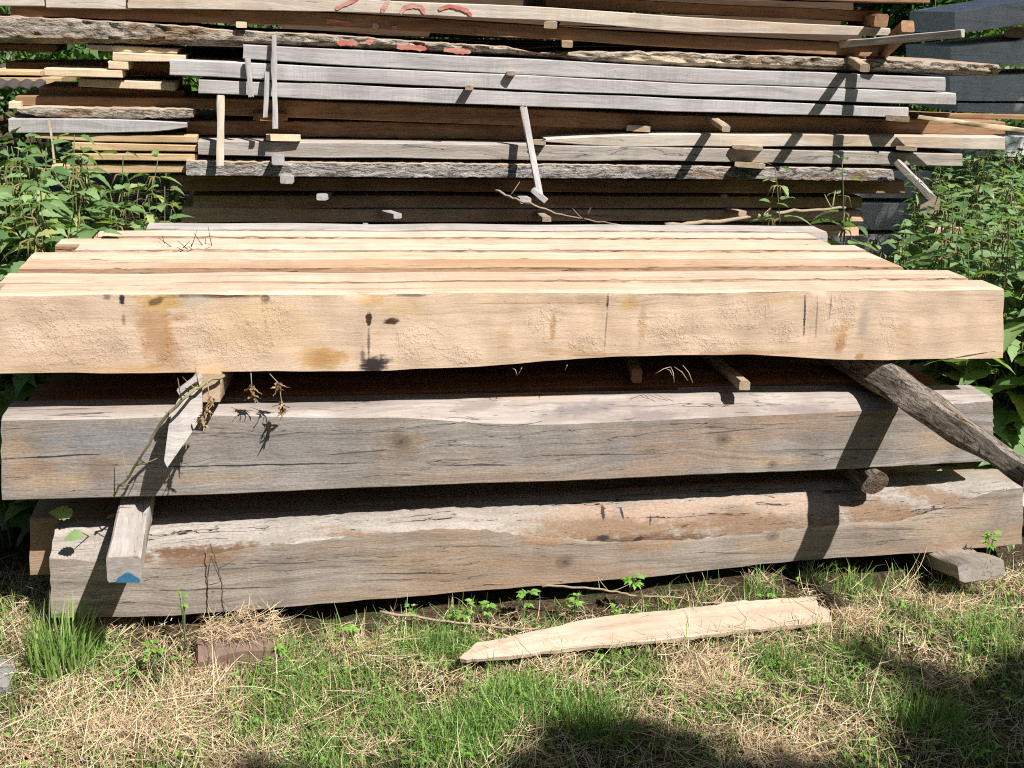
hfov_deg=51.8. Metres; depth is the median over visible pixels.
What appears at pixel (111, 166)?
timber board
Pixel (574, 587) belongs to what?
dry twig
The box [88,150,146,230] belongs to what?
nettle plant
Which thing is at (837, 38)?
timber board
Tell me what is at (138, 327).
timber beam
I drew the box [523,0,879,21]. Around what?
timber board
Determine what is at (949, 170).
nettle plant
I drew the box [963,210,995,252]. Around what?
nettle plant
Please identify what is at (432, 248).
timber beam
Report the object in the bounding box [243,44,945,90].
timber board
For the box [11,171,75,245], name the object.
nettle plant
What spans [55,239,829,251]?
timber beam
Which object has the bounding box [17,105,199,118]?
timber board
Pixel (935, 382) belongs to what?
nettle plant
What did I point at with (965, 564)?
wedge block
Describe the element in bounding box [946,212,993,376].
nettle plant
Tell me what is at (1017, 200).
nettle plant
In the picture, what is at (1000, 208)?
nettle plant
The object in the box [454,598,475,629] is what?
seedling
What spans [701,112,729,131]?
spacer stick
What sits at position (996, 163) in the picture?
nettle plant
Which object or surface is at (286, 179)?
spacer stick
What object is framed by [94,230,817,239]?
timber beam
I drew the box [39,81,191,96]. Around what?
timber board
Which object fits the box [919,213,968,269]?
nettle plant
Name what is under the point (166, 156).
timber board
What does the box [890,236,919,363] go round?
nettle plant
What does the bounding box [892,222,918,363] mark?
nettle plant
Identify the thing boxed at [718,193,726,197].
spacer stick
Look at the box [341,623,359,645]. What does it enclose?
seedling
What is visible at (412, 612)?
seedling
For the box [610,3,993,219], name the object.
leafy tree
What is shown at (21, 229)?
nettle plant
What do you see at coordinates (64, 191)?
nettle plant
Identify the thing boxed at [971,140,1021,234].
nettle plant
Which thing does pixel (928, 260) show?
nettle plant
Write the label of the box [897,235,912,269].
nettle plant
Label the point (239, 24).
spacer stick
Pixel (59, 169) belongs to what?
nettle plant
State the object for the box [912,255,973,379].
nettle plant
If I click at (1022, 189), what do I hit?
nettle plant
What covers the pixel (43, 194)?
nettle plant
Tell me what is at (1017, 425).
nettle plant
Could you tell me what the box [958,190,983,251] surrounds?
nettle plant
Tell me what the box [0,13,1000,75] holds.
timber board
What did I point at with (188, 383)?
wood shard
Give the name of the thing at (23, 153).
nettle plant
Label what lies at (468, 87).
spacer stick
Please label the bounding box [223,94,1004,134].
timber board
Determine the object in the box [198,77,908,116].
timber board
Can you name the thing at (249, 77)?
wooden slat
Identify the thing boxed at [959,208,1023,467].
nettle plant
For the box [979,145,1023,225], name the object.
nettle plant
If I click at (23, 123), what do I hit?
timber board
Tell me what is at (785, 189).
nettle plant
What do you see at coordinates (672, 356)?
timber beam
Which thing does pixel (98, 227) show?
nettle plant
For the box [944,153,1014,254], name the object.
nettle plant
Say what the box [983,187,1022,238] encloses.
nettle plant
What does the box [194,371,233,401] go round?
spacer block
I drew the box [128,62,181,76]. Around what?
timber board
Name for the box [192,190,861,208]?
timber board
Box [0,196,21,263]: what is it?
nettle plant
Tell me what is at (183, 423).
wood shard
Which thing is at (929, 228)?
wood block
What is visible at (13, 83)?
corrugated sheet
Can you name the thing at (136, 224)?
nettle plant
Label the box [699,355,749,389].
spacer stick
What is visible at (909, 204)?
nettle plant
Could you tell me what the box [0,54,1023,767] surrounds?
ground
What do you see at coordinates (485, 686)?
grass tuft
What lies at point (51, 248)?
nettle plant
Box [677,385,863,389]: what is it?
pale lath
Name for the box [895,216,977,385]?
nettle plant
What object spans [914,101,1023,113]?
timber board
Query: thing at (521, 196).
spacer stick
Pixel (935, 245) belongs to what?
nettle plant
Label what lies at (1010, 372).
nettle plant
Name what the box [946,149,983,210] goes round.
nettle plant
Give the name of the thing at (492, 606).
seedling
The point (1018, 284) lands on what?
nettle plant
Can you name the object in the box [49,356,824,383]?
timber beam
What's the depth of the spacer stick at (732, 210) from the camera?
4.59 m
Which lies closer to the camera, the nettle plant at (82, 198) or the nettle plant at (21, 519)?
the nettle plant at (21, 519)
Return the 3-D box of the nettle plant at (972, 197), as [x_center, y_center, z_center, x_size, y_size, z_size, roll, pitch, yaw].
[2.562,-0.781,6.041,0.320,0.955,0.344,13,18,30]
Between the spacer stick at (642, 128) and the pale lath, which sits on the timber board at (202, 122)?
the spacer stick at (642, 128)
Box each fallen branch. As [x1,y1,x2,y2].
[494,182,620,224]
[664,191,845,224]
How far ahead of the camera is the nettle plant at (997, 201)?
4.11 m
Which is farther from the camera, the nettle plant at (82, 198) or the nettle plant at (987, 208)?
the nettle plant at (987, 208)
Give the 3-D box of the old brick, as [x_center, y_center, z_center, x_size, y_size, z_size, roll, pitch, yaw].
[-0.726,0.707,2.788,0.198,0.092,0.136,-6,21,-14]
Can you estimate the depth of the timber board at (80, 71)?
3.90 m
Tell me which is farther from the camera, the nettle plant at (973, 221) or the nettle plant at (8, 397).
the nettle plant at (973, 221)
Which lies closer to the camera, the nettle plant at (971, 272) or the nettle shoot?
the nettle shoot
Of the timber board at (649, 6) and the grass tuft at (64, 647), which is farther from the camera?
the timber board at (649, 6)
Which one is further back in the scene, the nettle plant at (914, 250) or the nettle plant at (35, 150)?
the nettle plant at (914, 250)
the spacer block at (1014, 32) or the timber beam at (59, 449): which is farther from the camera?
the spacer block at (1014, 32)
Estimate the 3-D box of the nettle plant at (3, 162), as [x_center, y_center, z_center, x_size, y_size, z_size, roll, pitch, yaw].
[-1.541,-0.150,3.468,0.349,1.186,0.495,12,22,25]
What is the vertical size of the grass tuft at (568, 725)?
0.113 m
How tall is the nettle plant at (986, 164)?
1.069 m
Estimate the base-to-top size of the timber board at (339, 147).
0.069 m
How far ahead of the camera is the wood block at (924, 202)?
4.37 m
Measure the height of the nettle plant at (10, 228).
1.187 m
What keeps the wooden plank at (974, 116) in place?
on the timber board at (246, 105)
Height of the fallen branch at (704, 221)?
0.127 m
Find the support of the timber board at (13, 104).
on the timber board at (23, 123)
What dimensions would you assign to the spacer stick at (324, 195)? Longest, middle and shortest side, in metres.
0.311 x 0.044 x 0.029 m
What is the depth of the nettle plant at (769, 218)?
4.02 m
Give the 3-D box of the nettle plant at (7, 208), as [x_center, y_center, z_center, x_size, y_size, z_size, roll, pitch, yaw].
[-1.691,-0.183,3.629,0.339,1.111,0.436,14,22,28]
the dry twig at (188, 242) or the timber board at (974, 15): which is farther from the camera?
the timber board at (974, 15)
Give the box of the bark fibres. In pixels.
[512,364,692,382]
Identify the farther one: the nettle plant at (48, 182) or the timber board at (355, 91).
the timber board at (355, 91)
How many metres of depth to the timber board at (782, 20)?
4.85 m
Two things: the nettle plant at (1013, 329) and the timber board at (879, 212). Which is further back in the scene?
the timber board at (879, 212)
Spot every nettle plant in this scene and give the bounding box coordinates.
[0,133,43,212]
[0,141,52,214]
[0,145,42,217]
[0,145,43,218]
[0,149,34,260]
[0,154,61,243]
[0,158,27,260]
[0,165,34,219]
[0,178,60,520]
[0,179,68,532]
[0,186,61,377]
[0,192,39,523]
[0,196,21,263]
[0,197,66,522]
[0,200,24,501]
[0,201,36,550]
[0,202,63,529]
[0,221,17,531]
[0,225,38,532]
[0,229,27,545]
[0,467,35,550]
[1,147,70,250]
[3,190,61,375]
[7,504,28,536]
[9,128,63,204]
[9,201,63,382]
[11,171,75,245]
[12,202,61,502]
[14,139,94,254]
[18,170,82,238]
[18,174,84,254]
[30,149,124,222]
[41,154,118,235]
[41,184,106,383]
[54,133,118,236]
[56,152,112,238]
[56,216,96,238]
[58,146,118,235]
[58,158,107,230]
[61,190,91,224]
[71,180,95,222]
[74,167,128,232]
[76,228,122,236]
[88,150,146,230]
[97,184,131,230]
[99,183,147,230]
[115,149,180,225]
[117,182,152,228]
[127,206,156,228]
[131,196,167,230]
[140,184,193,227]
[749,162,811,225]
[760,198,787,225]
[808,153,879,253]
[866,226,903,265]
[880,213,916,262]
[882,211,920,266]
[884,221,902,262]
[886,239,911,264]
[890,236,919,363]
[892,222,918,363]
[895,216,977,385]
[895,359,909,364]
[896,165,937,248]
[896,198,929,250]
[897,166,939,226]
[897,174,945,269]
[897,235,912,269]
[898,160,964,247]
[898,173,981,277]
[903,205,972,363]
[904,191,985,375]
[906,191,930,248]
[907,223,930,268]
[907,242,923,269]
[910,185,992,381]
[910,220,1009,363]
[911,184,980,277]
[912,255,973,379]
[913,166,959,269]
[914,245,1016,384]
[917,149,985,241]
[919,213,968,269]
[919,243,970,384]
[924,234,1015,548]
[927,149,973,242]
[928,182,949,247]
[932,230,978,385]
[934,216,1019,384]
[935,200,1023,387]
[941,149,989,207]
[942,186,995,269]
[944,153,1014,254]
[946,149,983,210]
[946,152,1001,226]
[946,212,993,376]
[947,149,1005,220]
[947,159,982,242]
[947,165,985,242]
[952,225,1023,381]
[956,174,976,201]
[956,251,1023,403]
[958,162,1005,220]
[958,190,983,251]
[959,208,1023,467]
[961,173,1023,278]
[961,177,1003,234]
[962,166,1023,249]
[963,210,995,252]
[964,233,1014,300]
[968,174,1013,243]
[969,204,1011,279]
[970,121,1016,202]
[970,201,1006,278]
[970,212,1023,385]
[971,135,1007,182]
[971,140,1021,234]
[971,171,1023,238]
[975,183,1022,250]
[975,226,1023,455]
[977,216,1001,271]
[979,141,1023,209]
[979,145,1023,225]
[979,172,1015,212]
[979,349,1023,547]
[980,174,1022,244]
[981,144,1020,215]
[982,141,1016,185]
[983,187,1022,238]
[985,173,1023,244]
[985,257,1023,379]
[988,210,1023,342]
[990,291,1023,551]
[992,288,1023,398]
[993,386,1023,434]
[994,187,1022,274]
[995,216,1023,401]
[1006,318,1022,410]
[1010,170,1023,223]
[1010,206,1023,254]
[1010,207,1023,239]
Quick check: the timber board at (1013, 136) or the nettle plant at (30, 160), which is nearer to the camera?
the nettle plant at (30, 160)
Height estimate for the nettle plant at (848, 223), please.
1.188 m
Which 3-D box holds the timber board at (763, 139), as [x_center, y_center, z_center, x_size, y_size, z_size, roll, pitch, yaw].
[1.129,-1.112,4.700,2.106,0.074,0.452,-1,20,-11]
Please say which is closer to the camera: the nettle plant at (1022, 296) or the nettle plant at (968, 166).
the nettle plant at (1022, 296)
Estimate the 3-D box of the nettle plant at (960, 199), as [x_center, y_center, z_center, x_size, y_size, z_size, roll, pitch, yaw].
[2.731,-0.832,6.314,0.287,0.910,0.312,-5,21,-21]
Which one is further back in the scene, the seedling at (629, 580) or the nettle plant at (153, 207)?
the nettle plant at (153, 207)
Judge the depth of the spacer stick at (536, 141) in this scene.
4.26 m
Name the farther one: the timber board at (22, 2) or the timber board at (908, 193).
the timber board at (908, 193)
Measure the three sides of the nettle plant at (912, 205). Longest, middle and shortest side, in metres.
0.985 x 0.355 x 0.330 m
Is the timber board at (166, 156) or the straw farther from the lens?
the timber board at (166, 156)
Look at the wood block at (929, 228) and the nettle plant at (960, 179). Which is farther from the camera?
the nettle plant at (960, 179)
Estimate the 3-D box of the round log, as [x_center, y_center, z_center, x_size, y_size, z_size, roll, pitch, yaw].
[0.995,0.179,3.403,0.099,0.082,0.609,-3,23,-17]
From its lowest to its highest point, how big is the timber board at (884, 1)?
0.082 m
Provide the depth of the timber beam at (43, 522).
3.05 m
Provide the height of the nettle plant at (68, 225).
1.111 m
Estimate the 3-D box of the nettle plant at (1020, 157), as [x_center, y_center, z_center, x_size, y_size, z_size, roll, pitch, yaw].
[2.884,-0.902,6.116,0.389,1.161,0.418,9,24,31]
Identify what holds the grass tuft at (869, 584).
on the ground at (350, 612)
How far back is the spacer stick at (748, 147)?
4.42 m
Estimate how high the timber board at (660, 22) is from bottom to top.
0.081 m
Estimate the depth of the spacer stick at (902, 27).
4.38 m
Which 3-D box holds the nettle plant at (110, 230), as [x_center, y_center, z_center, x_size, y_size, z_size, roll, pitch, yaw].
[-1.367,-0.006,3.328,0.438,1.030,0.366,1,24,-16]
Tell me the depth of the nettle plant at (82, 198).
4.02 m
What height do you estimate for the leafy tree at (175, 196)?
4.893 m
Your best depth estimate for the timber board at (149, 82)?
3.97 m
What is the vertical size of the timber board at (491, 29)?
0.082 m
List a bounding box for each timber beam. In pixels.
[0,270,967,288]
[0,280,1003,373]
[1,385,992,499]
[18,258,903,273]
[27,252,882,259]
[28,364,931,400]
[29,462,987,574]
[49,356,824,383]
[49,468,1022,617]
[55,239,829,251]
[75,243,865,252]
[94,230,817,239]
[146,223,827,242]
[582,354,765,358]
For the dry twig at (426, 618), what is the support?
on the ground at (350, 612)
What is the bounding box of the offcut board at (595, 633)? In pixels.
[459,596,830,662]
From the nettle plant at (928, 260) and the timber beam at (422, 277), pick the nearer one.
the timber beam at (422, 277)
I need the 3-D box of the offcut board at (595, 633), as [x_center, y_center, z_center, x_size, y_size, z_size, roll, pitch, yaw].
[0.380,0.672,2.914,1.087,0.025,0.158,-2,20,-13]
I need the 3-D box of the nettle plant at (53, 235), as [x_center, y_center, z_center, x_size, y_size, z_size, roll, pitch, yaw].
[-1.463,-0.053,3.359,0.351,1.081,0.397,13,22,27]
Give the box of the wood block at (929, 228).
[922,225,962,234]
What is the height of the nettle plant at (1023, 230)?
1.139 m
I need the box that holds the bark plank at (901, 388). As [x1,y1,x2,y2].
[815,358,1023,487]
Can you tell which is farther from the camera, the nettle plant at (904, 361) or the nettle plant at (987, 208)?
the nettle plant at (987, 208)
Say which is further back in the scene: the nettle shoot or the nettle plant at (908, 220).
the nettle plant at (908, 220)
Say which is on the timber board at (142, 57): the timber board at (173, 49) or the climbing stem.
the timber board at (173, 49)
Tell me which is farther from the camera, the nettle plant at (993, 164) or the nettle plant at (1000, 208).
the nettle plant at (993, 164)
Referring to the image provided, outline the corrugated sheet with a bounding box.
[0,63,49,88]
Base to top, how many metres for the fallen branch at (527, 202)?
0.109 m
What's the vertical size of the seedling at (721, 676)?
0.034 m
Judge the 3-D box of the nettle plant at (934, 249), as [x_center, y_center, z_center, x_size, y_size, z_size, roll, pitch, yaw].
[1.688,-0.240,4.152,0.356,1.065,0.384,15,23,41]
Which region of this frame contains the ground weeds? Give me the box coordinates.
[0,556,1023,767]
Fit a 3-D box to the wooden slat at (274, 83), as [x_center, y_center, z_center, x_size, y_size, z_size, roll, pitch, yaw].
[-0.895,-1.135,3.968,0.024,0.342,0.018,-1,12,-12]
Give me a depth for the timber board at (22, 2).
3.77 m
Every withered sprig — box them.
[194,382,214,432]
[244,373,261,404]
[270,374,289,419]
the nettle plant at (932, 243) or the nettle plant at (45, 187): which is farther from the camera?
the nettle plant at (932, 243)
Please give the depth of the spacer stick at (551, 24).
4.10 m
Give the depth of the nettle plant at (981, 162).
5.31 m
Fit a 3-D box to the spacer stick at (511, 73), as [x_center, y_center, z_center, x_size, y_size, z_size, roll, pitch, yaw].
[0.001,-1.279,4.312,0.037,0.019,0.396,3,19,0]
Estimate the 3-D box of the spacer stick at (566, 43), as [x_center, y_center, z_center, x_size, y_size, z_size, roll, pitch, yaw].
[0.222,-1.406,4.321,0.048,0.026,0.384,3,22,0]
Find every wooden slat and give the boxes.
[48,119,55,164]
[216,95,224,166]
[245,58,253,97]
[263,71,268,117]
[271,35,277,128]
[520,106,547,202]
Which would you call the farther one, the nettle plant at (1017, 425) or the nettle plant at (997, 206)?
the nettle plant at (997, 206)
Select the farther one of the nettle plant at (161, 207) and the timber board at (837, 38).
the timber board at (837, 38)
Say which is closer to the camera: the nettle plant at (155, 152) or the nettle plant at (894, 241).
the nettle plant at (155, 152)
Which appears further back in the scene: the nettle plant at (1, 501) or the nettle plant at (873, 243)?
the nettle plant at (873, 243)
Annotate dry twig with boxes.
[159,228,211,250]
[380,604,545,629]
[542,571,681,597]
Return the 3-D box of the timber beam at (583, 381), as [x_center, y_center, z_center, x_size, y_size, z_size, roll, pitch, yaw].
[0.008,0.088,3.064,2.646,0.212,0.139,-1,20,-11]
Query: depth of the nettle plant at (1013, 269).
3.74 m
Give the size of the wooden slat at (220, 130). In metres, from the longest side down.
0.269 x 0.030 x 0.023 m
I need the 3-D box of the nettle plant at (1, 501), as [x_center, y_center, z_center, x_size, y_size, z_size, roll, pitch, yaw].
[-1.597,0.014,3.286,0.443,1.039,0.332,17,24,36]
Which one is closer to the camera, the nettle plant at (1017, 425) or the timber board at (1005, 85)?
the nettle plant at (1017, 425)
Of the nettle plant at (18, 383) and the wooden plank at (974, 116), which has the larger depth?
the wooden plank at (974, 116)
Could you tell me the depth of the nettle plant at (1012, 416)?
3.36 m
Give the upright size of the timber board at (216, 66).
0.080 m
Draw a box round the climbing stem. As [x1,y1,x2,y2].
[113,368,224,495]
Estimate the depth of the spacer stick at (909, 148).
4.56 m
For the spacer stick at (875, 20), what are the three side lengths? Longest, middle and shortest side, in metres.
0.425 x 0.056 x 0.053 m
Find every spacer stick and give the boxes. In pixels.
[236,21,246,27]
[253,113,287,120]
[266,133,300,140]
[272,154,284,164]
[280,175,293,183]
[316,191,334,200]
[376,208,401,218]
[465,85,473,89]
[507,71,514,75]
[508,192,530,203]
[533,138,545,144]
[534,211,550,221]
[544,21,559,28]
[559,40,572,47]
[624,356,641,382]
[626,125,650,131]
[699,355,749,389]
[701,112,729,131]
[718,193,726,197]
[723,207,746,215]
[732,145,762,150]
[735,162,764,168]
[836,55,869,71]
[839,29,964,47]
[847,14,888,26]
[867,20,914,58]
[884,115,909,121]
[895,146,916,150]
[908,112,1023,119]
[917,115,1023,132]
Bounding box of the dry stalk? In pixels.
[210,544,237,611]
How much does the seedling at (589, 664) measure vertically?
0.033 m
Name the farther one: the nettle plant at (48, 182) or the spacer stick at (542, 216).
the spacer stick at (542, 216)
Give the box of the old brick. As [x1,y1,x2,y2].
[198,623,276,673]
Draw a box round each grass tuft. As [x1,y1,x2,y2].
[6,590,105,688]
[449,660,523,723]
[555,682,643,756]
[817,558,878,597]
[894,687,972,748]
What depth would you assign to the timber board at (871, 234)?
6.68 m
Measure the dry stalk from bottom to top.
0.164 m
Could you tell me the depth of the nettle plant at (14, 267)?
2.90 m
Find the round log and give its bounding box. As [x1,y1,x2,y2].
[838,467,888,493]
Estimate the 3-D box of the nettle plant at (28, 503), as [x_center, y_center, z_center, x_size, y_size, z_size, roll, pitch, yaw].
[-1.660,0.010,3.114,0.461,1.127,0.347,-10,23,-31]
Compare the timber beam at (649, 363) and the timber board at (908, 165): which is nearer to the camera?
the timber beam at (649, 363)
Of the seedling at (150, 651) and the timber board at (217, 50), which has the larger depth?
the timber board at (217, 50)
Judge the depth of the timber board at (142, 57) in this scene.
3.91 m
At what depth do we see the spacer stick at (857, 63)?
4.26 m
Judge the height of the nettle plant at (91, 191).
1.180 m
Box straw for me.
[0,548,1023,767]
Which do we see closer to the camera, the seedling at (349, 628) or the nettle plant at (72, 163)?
the seedling at (349, 628)
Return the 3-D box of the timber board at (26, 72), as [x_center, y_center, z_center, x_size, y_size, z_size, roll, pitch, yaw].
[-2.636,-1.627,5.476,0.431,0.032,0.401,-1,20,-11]
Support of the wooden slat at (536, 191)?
hanging from the timber board at (355, 91)
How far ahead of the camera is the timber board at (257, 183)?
4.42 m
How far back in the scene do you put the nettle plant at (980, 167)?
6.05 m
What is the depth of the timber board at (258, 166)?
4.32 m
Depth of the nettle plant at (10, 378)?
3.23 m
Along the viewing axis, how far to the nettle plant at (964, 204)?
3.82 m
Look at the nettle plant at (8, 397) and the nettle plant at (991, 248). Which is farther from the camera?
the nettle plant at (991, 248)
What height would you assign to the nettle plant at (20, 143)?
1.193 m
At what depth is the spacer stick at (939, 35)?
4.24 m
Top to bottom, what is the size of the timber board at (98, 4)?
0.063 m
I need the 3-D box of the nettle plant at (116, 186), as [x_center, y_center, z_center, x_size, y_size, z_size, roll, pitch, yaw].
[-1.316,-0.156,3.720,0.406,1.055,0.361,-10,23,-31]
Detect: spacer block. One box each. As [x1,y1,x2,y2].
[106,496,155,582]
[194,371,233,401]
[1005,27,1023,37]
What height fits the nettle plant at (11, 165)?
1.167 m
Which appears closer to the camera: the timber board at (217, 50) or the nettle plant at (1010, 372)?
the nettle plant at (1010, 372)
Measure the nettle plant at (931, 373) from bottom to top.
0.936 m
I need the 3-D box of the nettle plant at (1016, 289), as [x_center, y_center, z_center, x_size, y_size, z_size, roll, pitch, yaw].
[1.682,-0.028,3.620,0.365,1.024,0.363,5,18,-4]
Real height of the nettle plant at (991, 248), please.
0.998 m
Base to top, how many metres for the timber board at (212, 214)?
0.068 m
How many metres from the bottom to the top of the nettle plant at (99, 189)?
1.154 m
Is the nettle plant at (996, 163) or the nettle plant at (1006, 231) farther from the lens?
the nettle plant at (996, 163)
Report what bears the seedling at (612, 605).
on the ground at (350, 612)
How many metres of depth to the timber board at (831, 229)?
4.72 m
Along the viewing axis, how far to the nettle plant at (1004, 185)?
5.52 m
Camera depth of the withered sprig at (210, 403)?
2.56 m
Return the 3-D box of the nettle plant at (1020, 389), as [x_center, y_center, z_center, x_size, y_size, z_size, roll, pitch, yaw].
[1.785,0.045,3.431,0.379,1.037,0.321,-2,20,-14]
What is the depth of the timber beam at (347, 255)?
3.08 m
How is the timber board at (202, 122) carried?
on the timber board at (339, 147)
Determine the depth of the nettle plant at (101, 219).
3.94 m
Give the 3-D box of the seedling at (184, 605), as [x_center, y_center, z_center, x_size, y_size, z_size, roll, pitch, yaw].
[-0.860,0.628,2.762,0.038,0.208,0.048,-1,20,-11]
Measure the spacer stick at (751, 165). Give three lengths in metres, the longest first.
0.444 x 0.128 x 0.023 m
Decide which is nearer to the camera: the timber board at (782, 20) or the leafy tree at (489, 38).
the timber board at (782, 20)
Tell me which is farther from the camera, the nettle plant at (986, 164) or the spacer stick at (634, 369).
the nettle plant at (986, 164)
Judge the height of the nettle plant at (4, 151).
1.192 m
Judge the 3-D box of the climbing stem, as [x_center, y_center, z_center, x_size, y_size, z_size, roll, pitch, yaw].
[-0.857,0.111,2.625,0.236,0.370,0.181,14,22,28]
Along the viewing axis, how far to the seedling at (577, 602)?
2.98 m
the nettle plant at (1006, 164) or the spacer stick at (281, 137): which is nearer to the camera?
the spacer stick at (281, 137)
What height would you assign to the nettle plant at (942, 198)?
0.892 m
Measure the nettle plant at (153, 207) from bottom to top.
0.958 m
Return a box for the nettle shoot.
[48,505,115,540]
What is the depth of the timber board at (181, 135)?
4.01 m
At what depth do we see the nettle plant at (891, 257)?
5.14 m
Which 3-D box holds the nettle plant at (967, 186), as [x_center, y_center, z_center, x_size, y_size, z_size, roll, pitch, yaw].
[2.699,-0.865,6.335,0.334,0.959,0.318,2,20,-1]
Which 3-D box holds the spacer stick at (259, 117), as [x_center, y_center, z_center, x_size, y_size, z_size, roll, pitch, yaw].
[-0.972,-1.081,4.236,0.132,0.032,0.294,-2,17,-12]
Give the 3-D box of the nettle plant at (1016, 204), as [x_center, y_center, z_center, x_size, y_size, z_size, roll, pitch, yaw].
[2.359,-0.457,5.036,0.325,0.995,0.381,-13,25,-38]
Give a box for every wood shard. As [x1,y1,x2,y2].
[164,380,202,466]
[177,372,201,394]
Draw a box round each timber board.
[0,0,45,5]
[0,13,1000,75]
[0,43,66,51]
[0,67,44,75]
[0,76,75,84]
[6,59,111,68]
[8,100,22,108]
[8,113,190,132]
[10,6,877,56]
[15,89,222,108]
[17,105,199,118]
[35,128,201,142]
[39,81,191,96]
[44,65,127,77]
[46,0,131,9]
[51,154,185,172]
[72,141,197,151]
[74,150,199,160]
[78,75,182,90]
[86,44,184,53]
[108,60,133,69]
[112,51,191,61]
[127,0,889,35]
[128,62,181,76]
[169,55,955,104]
[169,173,904,193]
[181,191,863,221]
[185,45,242,57]
[186,110,656,140]
[186,155,894,180]
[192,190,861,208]
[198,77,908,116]
[198,135,962,165]
[206,221,858,235]
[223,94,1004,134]
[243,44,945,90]
[281,25,861,41]
[346,12,839,26]
[383,0,852,10]
[434,38,716,49]
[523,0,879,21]
[540,131,1004,149]
[772,0,929,2]
[827,230,918,260]
[851,198,926,229]
[855,166,931,197]
[881,165,937,166]
[906,33,1023,65]
[910,0,1023,32]
[913,68,1023,100]
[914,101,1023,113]
[943,127,1023,156]
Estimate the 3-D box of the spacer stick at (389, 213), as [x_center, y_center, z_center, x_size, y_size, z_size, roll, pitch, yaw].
[-0.531,-0.716,4.384,0.039,0.023,0.344,-6,16,-24]
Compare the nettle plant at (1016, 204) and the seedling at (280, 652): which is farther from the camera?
the nettle plant at (1016, 204)
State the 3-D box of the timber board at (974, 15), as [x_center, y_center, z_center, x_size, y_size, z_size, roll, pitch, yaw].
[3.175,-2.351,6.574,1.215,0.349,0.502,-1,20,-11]
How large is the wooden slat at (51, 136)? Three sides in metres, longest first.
0.170 x 0.011 x 0.011 m
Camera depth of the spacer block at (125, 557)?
2.60 m
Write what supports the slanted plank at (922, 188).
on the wood block at (924, 202)
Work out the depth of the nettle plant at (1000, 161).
5.77 m
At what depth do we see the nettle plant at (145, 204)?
3.85 m
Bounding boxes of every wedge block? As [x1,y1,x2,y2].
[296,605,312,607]
[918,547,1004,582]
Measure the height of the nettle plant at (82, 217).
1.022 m
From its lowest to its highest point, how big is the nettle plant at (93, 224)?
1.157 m
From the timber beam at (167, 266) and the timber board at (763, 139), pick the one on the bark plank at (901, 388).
the timber beam at (167, 266)
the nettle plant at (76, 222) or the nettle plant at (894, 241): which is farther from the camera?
the nettle plant at (894, 241)
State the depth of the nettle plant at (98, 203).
3.64 m
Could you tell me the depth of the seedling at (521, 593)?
2.96 m
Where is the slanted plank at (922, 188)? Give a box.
[894,159,935,199]
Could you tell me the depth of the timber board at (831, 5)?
4.88 m
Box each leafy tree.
[0,6,107,173]
[0,6,264,175]
[0,8,280,222]
[418,37,558,40]
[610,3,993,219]
[843,0,1023,218]
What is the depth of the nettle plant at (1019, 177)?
5.43 m
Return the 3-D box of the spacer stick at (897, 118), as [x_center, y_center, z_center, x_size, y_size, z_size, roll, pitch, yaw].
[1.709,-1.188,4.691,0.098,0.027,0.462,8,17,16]
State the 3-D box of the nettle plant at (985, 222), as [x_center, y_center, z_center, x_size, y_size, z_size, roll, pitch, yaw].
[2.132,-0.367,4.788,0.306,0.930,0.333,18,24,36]
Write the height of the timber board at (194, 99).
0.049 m
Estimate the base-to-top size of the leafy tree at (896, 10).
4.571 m
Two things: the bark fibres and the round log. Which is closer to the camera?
the bark fibres
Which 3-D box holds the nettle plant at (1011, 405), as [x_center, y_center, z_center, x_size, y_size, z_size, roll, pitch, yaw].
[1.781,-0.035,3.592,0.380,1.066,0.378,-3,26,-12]
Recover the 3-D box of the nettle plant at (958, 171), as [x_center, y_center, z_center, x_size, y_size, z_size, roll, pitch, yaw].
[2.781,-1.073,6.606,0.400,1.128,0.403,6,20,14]
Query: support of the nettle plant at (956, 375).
on the ground at (350, 612)
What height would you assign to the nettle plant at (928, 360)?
0.931 m
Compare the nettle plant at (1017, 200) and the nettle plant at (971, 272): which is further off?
the nettle plant at (1017, 200)
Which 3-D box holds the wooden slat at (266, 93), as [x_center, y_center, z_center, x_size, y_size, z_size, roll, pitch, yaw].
[-0.927,-1.091,3.973,0.020,0.176,0.014,2,7,-12]
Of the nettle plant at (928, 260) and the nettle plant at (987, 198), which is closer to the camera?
the nettle plant at (928, 260)
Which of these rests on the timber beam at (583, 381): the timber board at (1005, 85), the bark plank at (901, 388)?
the bark plank at (901, 388)
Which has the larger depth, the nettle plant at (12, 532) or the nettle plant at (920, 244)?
the nettle plant at (920, 244)
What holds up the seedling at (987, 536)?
on the ground at (350, 612)
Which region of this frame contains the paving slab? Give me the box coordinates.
[0,657,18,696]
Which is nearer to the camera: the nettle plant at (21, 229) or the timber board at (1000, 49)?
the nettle plant at (21, 229)
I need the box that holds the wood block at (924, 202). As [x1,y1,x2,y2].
[917,196,939,213]
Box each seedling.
[139,638,165,683]
[175,590,188,652]
[272,643,288,663]
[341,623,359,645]
[404,604,414,629]
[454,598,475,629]
[478,600,497,629]
[515,589,539,623]
[565,593,586,621]
[581,659,597,668]
[609,603,621,615]
[622,573,644,609]
[715,669,729,679]
[897,667,925,682]
[980,530,1001,580]
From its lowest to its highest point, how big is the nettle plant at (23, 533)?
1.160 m

